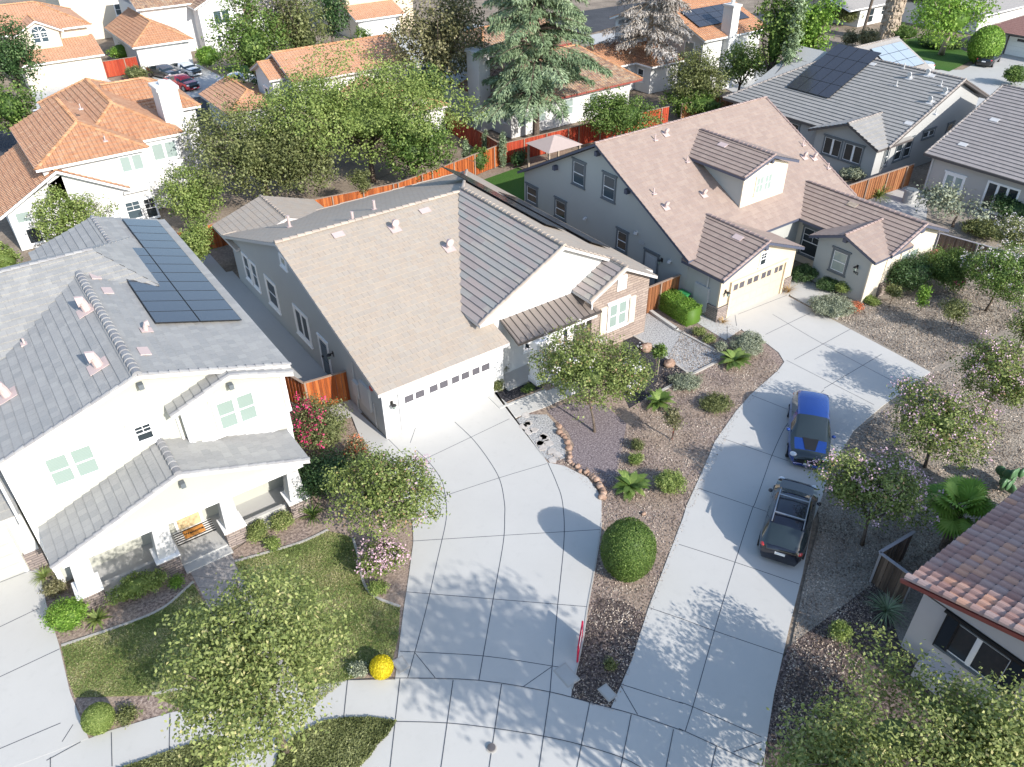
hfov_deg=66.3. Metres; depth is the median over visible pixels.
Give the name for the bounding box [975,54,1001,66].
parked car
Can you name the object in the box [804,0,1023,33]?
house
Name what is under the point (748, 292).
garage door
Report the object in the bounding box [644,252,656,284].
door
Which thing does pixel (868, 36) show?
shrub
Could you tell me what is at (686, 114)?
fence
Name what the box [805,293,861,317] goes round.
grey shrub
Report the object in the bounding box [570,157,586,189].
window
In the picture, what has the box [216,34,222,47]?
window
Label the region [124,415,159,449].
window
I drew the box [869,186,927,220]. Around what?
side patio
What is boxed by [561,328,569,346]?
window
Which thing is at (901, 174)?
fence
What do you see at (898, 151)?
window
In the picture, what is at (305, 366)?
path
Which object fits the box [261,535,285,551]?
shrub
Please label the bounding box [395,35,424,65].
back driveway
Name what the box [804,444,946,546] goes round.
crape myrtle
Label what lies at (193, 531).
doormat
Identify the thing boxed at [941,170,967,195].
window
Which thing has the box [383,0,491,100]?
tree
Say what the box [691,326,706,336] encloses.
shrub
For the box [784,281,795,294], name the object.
grass tuft
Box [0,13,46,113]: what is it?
tree
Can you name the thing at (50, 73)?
garage door
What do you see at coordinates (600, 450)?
gravel
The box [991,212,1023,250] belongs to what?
crape myrtle
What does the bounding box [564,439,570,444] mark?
garden rock
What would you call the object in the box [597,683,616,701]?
utility cover
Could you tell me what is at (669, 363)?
boulder
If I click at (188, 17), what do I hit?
house
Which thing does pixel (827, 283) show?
foundation shrub
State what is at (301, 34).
tree
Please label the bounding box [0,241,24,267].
shrub
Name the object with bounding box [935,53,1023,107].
back driveway
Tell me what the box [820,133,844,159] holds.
window
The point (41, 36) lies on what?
window
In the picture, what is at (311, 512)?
agave
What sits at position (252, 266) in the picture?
window
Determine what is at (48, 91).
back driveway
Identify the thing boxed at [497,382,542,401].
gravel
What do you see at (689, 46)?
window
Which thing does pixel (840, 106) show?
house
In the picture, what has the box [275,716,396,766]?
ground cover
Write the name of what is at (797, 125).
window
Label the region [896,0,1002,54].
tree
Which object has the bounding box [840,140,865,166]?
window
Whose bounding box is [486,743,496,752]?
bollard lamp
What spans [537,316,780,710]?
bark chips
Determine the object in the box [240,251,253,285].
window
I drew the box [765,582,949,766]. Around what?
bark mulch
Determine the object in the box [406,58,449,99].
tree
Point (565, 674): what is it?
utility cover
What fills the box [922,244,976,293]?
shrub
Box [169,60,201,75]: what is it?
parked car
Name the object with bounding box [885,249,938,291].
shrub
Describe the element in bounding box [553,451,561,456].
flagstone
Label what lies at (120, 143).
house
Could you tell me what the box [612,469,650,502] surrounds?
sago palm
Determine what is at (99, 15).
house
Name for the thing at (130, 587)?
hedge
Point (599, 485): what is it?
garden rock
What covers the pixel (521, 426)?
flagstone
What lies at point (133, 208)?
window
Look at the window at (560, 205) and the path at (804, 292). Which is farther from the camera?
the window at (560, 205)
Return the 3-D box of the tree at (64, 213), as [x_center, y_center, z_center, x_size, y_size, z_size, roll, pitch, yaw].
[-30.794,-11.870,55.076,5.940,4.467,6.061,-23,42,-28]
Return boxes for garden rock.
[556,429,562,434]
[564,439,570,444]
[565,444,571,450]
[593,476,599,482]
[596,483,603,489]
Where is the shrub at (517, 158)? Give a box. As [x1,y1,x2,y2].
[509,149,526,167]
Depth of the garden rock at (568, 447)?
37.23 m
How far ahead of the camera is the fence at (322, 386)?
39.65 m
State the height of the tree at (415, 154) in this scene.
6.842 m
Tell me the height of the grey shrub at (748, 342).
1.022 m
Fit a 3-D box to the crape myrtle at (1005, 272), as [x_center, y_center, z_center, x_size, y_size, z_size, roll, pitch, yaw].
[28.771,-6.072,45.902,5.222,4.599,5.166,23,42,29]
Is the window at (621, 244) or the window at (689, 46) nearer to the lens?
the window at (621, 244)
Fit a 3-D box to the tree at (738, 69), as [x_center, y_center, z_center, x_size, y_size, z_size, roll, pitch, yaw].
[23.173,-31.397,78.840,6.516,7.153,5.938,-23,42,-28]
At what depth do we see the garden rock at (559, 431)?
38.16 m
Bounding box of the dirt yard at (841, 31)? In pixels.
[764,22,970,51]
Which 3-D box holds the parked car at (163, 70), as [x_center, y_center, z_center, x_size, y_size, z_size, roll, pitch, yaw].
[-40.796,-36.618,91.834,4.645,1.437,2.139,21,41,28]
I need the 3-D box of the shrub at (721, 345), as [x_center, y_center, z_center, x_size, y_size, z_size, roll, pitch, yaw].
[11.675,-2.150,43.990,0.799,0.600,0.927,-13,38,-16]
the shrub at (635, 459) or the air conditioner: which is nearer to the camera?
the shrub at (635, 459)
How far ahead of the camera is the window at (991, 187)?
57.83 m
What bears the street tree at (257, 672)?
on the pavement
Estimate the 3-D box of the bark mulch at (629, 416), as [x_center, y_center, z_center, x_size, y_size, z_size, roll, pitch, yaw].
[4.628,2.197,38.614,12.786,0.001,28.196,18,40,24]
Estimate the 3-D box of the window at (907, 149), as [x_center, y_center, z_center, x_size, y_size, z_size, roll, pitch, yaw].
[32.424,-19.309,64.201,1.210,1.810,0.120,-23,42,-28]
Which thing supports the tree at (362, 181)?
on the ground at (224, 256)
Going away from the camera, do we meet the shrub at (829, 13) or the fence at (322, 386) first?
the fence at (322, 386)
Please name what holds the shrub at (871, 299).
on the leaf litter at (955, 230)
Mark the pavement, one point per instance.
(424, 702)
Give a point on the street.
(599, 19)
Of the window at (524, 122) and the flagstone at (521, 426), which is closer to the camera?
the flagstone at (521, 426)
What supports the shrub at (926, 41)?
on the dirt yard at (841, 31)
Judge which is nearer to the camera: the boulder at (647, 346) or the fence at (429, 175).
the boulder at (647, 346)
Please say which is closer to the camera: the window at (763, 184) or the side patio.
the window at (763, 184)
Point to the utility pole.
(868, 14)
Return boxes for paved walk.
[191,554,297,693]
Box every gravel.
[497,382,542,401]
[517,414,565,460]
[547,402,626,488]
[620,337,684,407]
[636,313,720,371]
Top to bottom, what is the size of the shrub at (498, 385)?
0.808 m
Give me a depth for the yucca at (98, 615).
29.48 m
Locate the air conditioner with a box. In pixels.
[902,187,918,204]
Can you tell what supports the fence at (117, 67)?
on the ground at (224, 256)
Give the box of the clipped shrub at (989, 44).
[966,25,1005,63]
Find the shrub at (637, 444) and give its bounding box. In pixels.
[628,437,647,451]
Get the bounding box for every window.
[13,210,34,225]
[24,226,45,245]
[30,25,51,44]
[33,436,108,494]
[112,2,120,16]
[117,152,146,174]
[123,199,145,218]
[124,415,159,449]
[142,197,160,218]
[149,139,180,162]
[208,384,264,436]
[211,8,229,24]
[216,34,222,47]
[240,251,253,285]
[248,259,261,293]
[263,84,269,96]
[263,274,281,315]
[278,252,287,272]
[292,303,313,348]
[517,109,528,127]
[522,343,529,353]
[525,181,538,207]
[539,108,546,122]
[551,260,561,280]
[553,195,566,222]
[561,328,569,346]
[565,97,573,115]
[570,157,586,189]
[588,92,597,108]
[600,170,617,204]
[606,295,630,332]
[614,226,629,255]
[637,67,643,82]
[683,40,694,56]
[752,171,774,196]
[757,250,768,268]
[789,120,800,130]
[797,223,819,260]
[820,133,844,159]
[827,245,851,277]
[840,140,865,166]
[867,7,875,23]
[881,149,890,167]
[892,144,903,162]
[895,244,921,273]
[901,135,915,159]
[921,126,937,140]
[934,624,1011,690]
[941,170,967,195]
[945,120,955,133]
[977,180,1020,216]
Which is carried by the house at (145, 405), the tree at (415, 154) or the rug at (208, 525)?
the rug at (208, 525)
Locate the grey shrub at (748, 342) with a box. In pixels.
[728,329,765,356]
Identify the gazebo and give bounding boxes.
[526,134,582,166]
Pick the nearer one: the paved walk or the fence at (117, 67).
the paved walk
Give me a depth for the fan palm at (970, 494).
30.47 m
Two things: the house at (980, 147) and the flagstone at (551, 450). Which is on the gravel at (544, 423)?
the flagstone at (551, 450)
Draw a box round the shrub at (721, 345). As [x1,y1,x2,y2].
[713,341,726,352]
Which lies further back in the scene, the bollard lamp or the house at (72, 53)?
the house at (72, 53)
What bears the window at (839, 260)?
in the house at (726, 212)
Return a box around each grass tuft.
[28,565,56,588]
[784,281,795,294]
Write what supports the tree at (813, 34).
on the ground at (224, 256)
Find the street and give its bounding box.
[0,1,649,155]
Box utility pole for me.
[863,0,873,31]
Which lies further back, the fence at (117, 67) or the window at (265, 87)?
the fence at (117, 67)
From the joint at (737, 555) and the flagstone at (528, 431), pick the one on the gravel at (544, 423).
the flagstone at (528, 431)
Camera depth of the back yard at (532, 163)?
68.50 m
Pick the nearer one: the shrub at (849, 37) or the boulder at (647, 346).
the boulder at (647, 346)
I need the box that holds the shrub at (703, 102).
[658,84,723,114]
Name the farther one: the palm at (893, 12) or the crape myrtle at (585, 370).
the palm at (893, 12)
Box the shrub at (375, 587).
[365,578,390,597]
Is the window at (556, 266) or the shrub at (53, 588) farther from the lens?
the window at (556, 266)
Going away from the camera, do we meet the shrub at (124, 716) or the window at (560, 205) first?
the shrub at (124, 716)
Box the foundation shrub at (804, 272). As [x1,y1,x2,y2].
[791,263,819,284]
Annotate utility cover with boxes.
[393,655,409,673]
[553,662,579,687]
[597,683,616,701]
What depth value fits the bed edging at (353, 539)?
31.01 m
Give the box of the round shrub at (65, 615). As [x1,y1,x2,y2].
[38,592,90,635]
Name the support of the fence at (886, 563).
on the leaf litter at (913, 600)
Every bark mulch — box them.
[39,413,412,737]
[506,301,783,623]
[571,597,645,709]
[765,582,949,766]
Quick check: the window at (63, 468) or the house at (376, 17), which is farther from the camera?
the house at (376, 17)
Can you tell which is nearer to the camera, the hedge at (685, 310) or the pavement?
the pavement
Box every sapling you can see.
[649,342,668,375]
[661,404,687,439]
[882,282,902,303]
[915,285,932,310]
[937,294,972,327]
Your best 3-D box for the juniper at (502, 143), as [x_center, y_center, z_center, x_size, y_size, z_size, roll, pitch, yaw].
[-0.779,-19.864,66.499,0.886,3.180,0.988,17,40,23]
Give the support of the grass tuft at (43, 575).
on the bark mulch at (152, 601)
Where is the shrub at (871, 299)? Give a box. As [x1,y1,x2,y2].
[863,294,881,306]
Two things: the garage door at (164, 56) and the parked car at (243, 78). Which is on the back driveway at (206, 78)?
the parked car at (243, 78)
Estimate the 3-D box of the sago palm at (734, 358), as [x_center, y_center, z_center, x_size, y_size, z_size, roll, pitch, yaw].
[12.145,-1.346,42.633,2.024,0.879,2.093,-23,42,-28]
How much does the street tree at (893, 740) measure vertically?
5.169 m
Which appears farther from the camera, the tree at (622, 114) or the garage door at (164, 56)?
the garage door at (164, 56)
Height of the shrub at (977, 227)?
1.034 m
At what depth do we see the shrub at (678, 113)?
77.17 m
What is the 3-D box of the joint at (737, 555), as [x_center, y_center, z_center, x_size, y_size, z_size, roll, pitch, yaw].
[13.375,3.434,36.694,9.636,0.001,31.086,12,38,17]
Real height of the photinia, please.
1.860 m
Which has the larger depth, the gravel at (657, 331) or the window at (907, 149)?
the window at (907, 149)
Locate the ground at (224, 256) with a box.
[0,0,1023,765]
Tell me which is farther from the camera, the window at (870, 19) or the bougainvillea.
the window at (870, 19)
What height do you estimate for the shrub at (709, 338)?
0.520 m
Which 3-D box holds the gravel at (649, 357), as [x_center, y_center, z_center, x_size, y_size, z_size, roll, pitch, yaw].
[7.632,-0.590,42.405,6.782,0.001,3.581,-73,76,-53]
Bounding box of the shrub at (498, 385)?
[492,379,504,391]
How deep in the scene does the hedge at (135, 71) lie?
90.24 m
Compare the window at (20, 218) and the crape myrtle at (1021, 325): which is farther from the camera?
the window at (20, 218)
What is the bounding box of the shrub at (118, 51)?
[105,42,126,59]
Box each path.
[201,254,225,274]
[214,271,361,419]
[510,382,583,417]
[789,278,838,319]
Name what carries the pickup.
on the back driveway at (989, 80)
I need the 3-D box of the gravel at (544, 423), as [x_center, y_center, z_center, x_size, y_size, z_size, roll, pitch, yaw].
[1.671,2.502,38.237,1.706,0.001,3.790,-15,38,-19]
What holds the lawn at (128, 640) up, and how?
on the bark mulch at (152, 601)
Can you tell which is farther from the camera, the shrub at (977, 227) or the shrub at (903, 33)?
the shrub at (903, 33)
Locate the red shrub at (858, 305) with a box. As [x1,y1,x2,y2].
[852,301,864,311]
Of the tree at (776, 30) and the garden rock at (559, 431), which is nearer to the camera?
the garden rock at (559, 431)
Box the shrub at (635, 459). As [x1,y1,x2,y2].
[628,452,644,466]
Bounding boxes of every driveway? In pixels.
[0,568,88,766]
[29,79,110,108]
[153,64,220,97]
[344,392,601,697]
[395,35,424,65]
[585,31,762,91]
[611,291,929,766]
[855,36,935,71]
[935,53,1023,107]
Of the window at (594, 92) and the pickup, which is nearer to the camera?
the window at (594, 92)
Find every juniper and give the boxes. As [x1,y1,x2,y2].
[461,138,469,167]
[480,129,488,149]
[497,132,507,166]
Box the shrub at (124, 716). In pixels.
[113,701,142,729]
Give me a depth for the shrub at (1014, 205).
56.76 m
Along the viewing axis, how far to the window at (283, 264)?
41.99 m
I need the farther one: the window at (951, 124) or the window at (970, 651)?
the window at (951, 124)
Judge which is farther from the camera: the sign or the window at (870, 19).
the window at (870, 19)
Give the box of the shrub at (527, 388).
[521,383,535,393]
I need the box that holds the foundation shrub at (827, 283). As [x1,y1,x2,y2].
[815,276,838,290]
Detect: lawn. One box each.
[62,583,251,707]
[225,65,257,84]
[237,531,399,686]
[484,167,523,200]
[902,38,969,70]
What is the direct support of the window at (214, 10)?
in the house at (188, 17)
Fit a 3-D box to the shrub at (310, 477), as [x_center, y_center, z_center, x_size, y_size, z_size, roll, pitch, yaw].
[-8.399,3.964,34.378,3.234,2.108,2.883,-23,42,-28]
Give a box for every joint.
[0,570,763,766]
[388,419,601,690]
[620,295,897,751]
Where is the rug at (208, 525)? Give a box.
[172,518,216,545]
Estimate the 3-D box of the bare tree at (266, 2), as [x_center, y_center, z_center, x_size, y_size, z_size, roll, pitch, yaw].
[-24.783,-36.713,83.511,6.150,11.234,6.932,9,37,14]
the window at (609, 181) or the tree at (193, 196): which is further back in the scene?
the tree at (193, 196)
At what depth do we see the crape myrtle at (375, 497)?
30.70 m
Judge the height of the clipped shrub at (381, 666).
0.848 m
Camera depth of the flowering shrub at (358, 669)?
27.41 m
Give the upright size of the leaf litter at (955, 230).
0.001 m
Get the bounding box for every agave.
[297,500,326,526]
[872,184,892,202]
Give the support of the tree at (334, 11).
on the ground at (224, 256)
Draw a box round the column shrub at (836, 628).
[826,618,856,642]
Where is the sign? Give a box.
[576,621,583,661]
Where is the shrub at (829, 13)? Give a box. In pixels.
[822,5,836,19]
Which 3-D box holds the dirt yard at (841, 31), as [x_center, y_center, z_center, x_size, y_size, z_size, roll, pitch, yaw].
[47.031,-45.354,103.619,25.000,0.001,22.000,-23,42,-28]
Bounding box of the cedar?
[468,0,613,137]
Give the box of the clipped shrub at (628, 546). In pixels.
[600,516,656,582]
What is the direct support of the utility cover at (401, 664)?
on the driveway at (456, 624)
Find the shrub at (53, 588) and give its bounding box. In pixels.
[37,576,71,600]
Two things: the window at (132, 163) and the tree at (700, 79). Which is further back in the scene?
the tree at (700, 79)
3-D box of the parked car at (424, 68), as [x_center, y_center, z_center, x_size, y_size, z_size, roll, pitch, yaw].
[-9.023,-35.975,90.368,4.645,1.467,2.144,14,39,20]
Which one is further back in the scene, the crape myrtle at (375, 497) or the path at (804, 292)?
the path at (804, 292)
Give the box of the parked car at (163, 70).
[146,63,180,77]
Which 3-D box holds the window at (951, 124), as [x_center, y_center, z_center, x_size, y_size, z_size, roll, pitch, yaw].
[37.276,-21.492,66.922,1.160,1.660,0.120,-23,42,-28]
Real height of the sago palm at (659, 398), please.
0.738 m
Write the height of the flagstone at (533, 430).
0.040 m
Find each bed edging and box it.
[61,330,724,694]
[489,310,678,408]
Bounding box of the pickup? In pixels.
[924,60,934,68]
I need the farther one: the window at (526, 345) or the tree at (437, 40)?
the tree at (437, 40)
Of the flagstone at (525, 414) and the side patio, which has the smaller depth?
the flagstone at (525, 414)
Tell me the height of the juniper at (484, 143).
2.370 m
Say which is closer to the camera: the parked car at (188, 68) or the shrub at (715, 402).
the shrub at (715, 402)
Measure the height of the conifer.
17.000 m
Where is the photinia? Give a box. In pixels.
[339,432,372,470]
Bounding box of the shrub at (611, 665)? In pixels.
[603,655,619,671]
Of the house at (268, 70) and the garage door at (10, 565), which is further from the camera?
the house at (268, 70)
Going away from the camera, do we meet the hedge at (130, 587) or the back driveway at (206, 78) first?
the hedge at (130, 587)
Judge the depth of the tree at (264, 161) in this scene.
56.94 m
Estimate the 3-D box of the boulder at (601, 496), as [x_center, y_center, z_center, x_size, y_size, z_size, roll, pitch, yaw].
[3.967,4.986,34.637,0.416,0.284,0.316,-23,42,-28]
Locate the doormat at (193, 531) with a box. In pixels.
[182,524,205,538]
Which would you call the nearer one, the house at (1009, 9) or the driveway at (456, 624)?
the driveway at (456, 624)
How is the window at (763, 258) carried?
in the house at (726, 212)
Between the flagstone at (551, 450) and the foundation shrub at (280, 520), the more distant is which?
the flagstone at (551, 450)
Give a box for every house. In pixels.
[0,1,106,89]
[0,77,208,250]
[0,215,311,612]
[46,0,120,39]
[104,7,193,69]
[118,0,277,51]
[198,33,450,135]
[212,166,657,438]
[313,0,412,37]
[435,18,642,138]
[517,96,949,321]
[585,0,766,93]
[722,44,988,180]
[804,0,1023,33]
[900,484,1023,733]
[922,84,1023,219]
[987,15,1023,57]
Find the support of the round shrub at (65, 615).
on the bark mulch at (152, 601)
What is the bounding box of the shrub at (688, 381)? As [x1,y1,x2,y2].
[667,371,704,390]
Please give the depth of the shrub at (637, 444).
37.04 m
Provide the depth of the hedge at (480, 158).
65.32 m
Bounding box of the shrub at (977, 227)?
[960,217,1004,241]
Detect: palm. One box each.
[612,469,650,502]
[647,387,676,412]
[718,348,753,370]
[879,0,906,39]
[922,474,996,549]
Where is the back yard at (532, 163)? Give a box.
[511,149,576,169]
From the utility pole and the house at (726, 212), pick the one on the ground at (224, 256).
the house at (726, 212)
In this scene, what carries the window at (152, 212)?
in the house at (120, 143)
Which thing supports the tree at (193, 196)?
on the ground at (224, 256)
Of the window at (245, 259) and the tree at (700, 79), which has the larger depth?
the tree at (700, 79)
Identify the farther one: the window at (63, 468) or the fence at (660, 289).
the fence at (660, 289)
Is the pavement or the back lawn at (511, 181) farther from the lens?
the back lawn at (511, 181)
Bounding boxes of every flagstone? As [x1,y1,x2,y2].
[519,423,527,429]
[522,412,529,417]
[524,429,531,434]
[530,428,537,432]
[539,445,546,450]
[544,439,553,445]
[548,448,555,453]
[548,456,556,462]
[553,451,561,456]
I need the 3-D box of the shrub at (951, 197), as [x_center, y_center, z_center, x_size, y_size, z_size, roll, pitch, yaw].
[31.396,-12.584,56.118,5.354,3.142,6.751,-23,42,-28]
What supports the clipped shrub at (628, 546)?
on the bark mulch at (629, 416)
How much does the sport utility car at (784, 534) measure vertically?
1.690 m
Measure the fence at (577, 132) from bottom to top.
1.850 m
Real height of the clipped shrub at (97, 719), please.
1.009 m
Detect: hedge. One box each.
[103,566,169,605]
[122,64,152,78]
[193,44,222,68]
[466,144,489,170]
[651,286,702,326]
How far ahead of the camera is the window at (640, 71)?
84.54 m
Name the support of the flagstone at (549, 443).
on the gravel at (544, 423)
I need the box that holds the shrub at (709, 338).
[701,333,716,342]
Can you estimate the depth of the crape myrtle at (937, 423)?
34.30 m
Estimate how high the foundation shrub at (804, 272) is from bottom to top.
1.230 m
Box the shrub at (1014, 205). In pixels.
[987,190,1023,220]
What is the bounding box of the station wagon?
[785,390,835,468]
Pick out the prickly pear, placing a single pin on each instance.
(1006, 476)
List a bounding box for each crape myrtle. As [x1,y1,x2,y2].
[318,442,450,542]
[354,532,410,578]
[523,317,659,432]
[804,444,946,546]
[881,372,1004,471]
[942,330,1023,418]
[958,238,1023,311]
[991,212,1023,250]
[1002,296,1023,357]
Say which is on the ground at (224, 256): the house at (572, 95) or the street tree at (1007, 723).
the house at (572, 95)
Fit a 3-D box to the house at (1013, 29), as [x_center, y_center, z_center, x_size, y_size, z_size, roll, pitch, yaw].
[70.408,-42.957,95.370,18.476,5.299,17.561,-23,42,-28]
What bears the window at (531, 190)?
in the house at (726, 212)
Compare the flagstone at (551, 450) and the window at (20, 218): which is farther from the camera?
the window at (20, 218)
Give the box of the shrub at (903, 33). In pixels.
[891,24,919,41]
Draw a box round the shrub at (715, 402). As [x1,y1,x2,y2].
[697,391,733,415]
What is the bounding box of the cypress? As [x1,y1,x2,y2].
[775,0,807,73]
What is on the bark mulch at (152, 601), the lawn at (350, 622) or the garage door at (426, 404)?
the lawn at (350, 622)
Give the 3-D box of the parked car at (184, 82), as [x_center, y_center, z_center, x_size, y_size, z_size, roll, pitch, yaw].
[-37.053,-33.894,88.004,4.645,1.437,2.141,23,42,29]
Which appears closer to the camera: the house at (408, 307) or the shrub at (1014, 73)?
the house at (408, 307)
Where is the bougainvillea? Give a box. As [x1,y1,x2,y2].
[290,390,352,455]
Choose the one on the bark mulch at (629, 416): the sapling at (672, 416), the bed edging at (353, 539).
the sapling at (672, 416)
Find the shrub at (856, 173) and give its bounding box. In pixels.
[839,166,866,179]
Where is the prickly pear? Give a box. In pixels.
[995,465,1023,493]
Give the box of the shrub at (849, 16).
[833,6,865,22]
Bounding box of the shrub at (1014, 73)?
[1001,64,1023,84]
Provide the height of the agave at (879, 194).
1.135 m
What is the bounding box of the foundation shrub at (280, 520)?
[267,509,296,533]
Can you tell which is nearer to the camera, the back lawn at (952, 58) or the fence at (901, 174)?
the fence at (901, 174)
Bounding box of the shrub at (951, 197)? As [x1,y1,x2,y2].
[914,178,1006,226]
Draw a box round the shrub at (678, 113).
[673,103,680,116]
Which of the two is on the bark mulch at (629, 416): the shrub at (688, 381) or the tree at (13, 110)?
the shrub at (688, 381)
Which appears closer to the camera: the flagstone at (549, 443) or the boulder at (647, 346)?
the flagstone at (549, 443)
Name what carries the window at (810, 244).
in the house at (726, 212)
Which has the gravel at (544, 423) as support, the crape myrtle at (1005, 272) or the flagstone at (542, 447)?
the flagstone at (542, 447)
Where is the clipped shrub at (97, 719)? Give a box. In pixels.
[80,702,115,735]
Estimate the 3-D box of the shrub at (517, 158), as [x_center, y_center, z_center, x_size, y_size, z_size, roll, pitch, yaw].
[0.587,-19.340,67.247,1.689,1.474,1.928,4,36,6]
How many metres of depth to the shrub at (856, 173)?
63.58 m
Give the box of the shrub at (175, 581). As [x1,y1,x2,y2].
[167,573,184,590]
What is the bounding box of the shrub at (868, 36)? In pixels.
[855,27,880,44]
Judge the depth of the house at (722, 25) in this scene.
84.01 m
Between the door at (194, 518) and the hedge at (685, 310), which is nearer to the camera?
the door at (194, 518)
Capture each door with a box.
[0,535,23,580]
[28,66,65,89]
[67,60,101,83]
[146,47,186,64]
[176,512,200,529]
[319,339,330,374]
[403,362,489,430]
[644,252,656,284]
[728,263,784,315]
[1004,36,1023,57]
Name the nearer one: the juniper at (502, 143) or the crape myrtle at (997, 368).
the crape myrtle at (997, 368)
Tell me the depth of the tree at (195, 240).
50.85 m
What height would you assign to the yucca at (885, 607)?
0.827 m
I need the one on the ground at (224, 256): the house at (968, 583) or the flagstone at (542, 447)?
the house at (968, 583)
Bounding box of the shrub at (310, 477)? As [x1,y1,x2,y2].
[294,447,356,501]
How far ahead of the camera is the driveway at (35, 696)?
27.45 m
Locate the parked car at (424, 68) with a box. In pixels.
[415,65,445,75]
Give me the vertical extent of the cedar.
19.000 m
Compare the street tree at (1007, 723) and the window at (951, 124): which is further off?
the window at (951, 124)
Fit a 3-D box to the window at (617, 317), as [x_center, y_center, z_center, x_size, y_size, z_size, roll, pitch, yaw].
[5.881,-3.852,43.508,1.660,1.860,0.120,-23,42,-28]
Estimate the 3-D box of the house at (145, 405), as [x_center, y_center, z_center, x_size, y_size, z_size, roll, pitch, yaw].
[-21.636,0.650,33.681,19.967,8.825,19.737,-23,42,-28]
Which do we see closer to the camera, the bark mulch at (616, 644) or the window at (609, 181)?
the bark mulch at (616, 644)
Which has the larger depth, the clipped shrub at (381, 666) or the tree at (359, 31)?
the tree at (359, 31)
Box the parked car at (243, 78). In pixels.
[217,72,256,83]
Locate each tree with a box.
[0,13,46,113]
[0,80,46,134]
[25,183,119,241]
[140,552,359,766]
[150,162,227,224]
[177,90,341,198]
[178,215,220,262]
[201,0,294,84]
[226,35,489,182]
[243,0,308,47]
[259,0,341,49]
[307,0,352,41]
[343,168,372,193]
[352,24,372,38]
[376,106,457,182]
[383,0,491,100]
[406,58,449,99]
[577,85,666,136]
[663,41,732,100]
[711,37,779,90]
[740,0,813,72]
[757,619,1023,766]
[786,0,847,50]
[889,646,1023,766]
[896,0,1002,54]
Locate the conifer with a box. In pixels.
[597,0,693,69]
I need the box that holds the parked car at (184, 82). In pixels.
[163,73,199,91]
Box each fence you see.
[102,56,137,77]
[176,144,499,249]
[285,370,350,411]
[445,113,500,163]
[500,106,669,164]
[646,274,680,313]
[680,95,732,118]
[849,163,913,199]
[869,530,915,605]
[932,233,1021,271]
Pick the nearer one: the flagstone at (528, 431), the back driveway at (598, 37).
the flagstone at (528, 431)
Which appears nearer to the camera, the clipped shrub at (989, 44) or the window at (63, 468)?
the window at (63, 468)
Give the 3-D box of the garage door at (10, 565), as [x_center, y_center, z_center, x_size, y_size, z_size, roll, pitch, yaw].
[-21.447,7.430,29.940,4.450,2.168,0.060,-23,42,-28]
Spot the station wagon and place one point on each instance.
(808, 428)
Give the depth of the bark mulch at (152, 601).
31.00 m
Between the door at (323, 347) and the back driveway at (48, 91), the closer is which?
the door at (323, 347)
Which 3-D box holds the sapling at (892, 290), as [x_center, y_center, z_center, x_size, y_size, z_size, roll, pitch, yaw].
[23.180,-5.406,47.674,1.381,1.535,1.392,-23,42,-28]
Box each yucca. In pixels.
[84,605,111,631]
[864,587,908,631]
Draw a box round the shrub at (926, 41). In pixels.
[915,33,967,49]
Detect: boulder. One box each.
[598,493,605,499]
[640,342,651,352]
[664,358,675,367]
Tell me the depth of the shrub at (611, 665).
27.62 m
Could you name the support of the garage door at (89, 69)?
in the house at (72, 53)
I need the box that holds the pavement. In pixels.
[15,678,762,766]
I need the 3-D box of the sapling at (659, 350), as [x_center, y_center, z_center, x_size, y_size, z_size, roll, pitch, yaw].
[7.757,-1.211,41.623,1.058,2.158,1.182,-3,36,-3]
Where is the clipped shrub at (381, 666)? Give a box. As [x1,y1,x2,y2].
[369,654,393,679]
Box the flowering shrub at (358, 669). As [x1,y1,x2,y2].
[347,656,370,677]
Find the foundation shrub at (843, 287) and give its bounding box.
[833,280,850,293]
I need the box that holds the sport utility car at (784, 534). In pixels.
[757,476,820,566]
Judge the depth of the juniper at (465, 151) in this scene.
65.73 m
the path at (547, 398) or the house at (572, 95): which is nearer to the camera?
the path at (547, 398)
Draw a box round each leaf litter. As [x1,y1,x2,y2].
[763,329,1023,766]
[810,194,1023,521]
[838,280,1023,370]
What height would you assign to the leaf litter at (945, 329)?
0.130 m
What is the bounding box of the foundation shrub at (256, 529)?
[243,517,271,543]
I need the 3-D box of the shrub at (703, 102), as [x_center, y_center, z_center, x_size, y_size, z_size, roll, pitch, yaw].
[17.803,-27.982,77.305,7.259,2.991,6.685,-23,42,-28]
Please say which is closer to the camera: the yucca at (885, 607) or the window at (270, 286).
the yucca at (885, 607)
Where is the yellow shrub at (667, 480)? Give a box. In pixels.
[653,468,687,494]
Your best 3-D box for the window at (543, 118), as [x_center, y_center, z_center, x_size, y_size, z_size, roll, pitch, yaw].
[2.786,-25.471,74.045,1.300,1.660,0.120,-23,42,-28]
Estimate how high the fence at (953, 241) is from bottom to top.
1.850 m
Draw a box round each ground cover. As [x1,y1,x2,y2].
[122,739,227,766]
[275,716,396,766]
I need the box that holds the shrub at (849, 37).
[840,27,858,44]
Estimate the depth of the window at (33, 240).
55.20 m

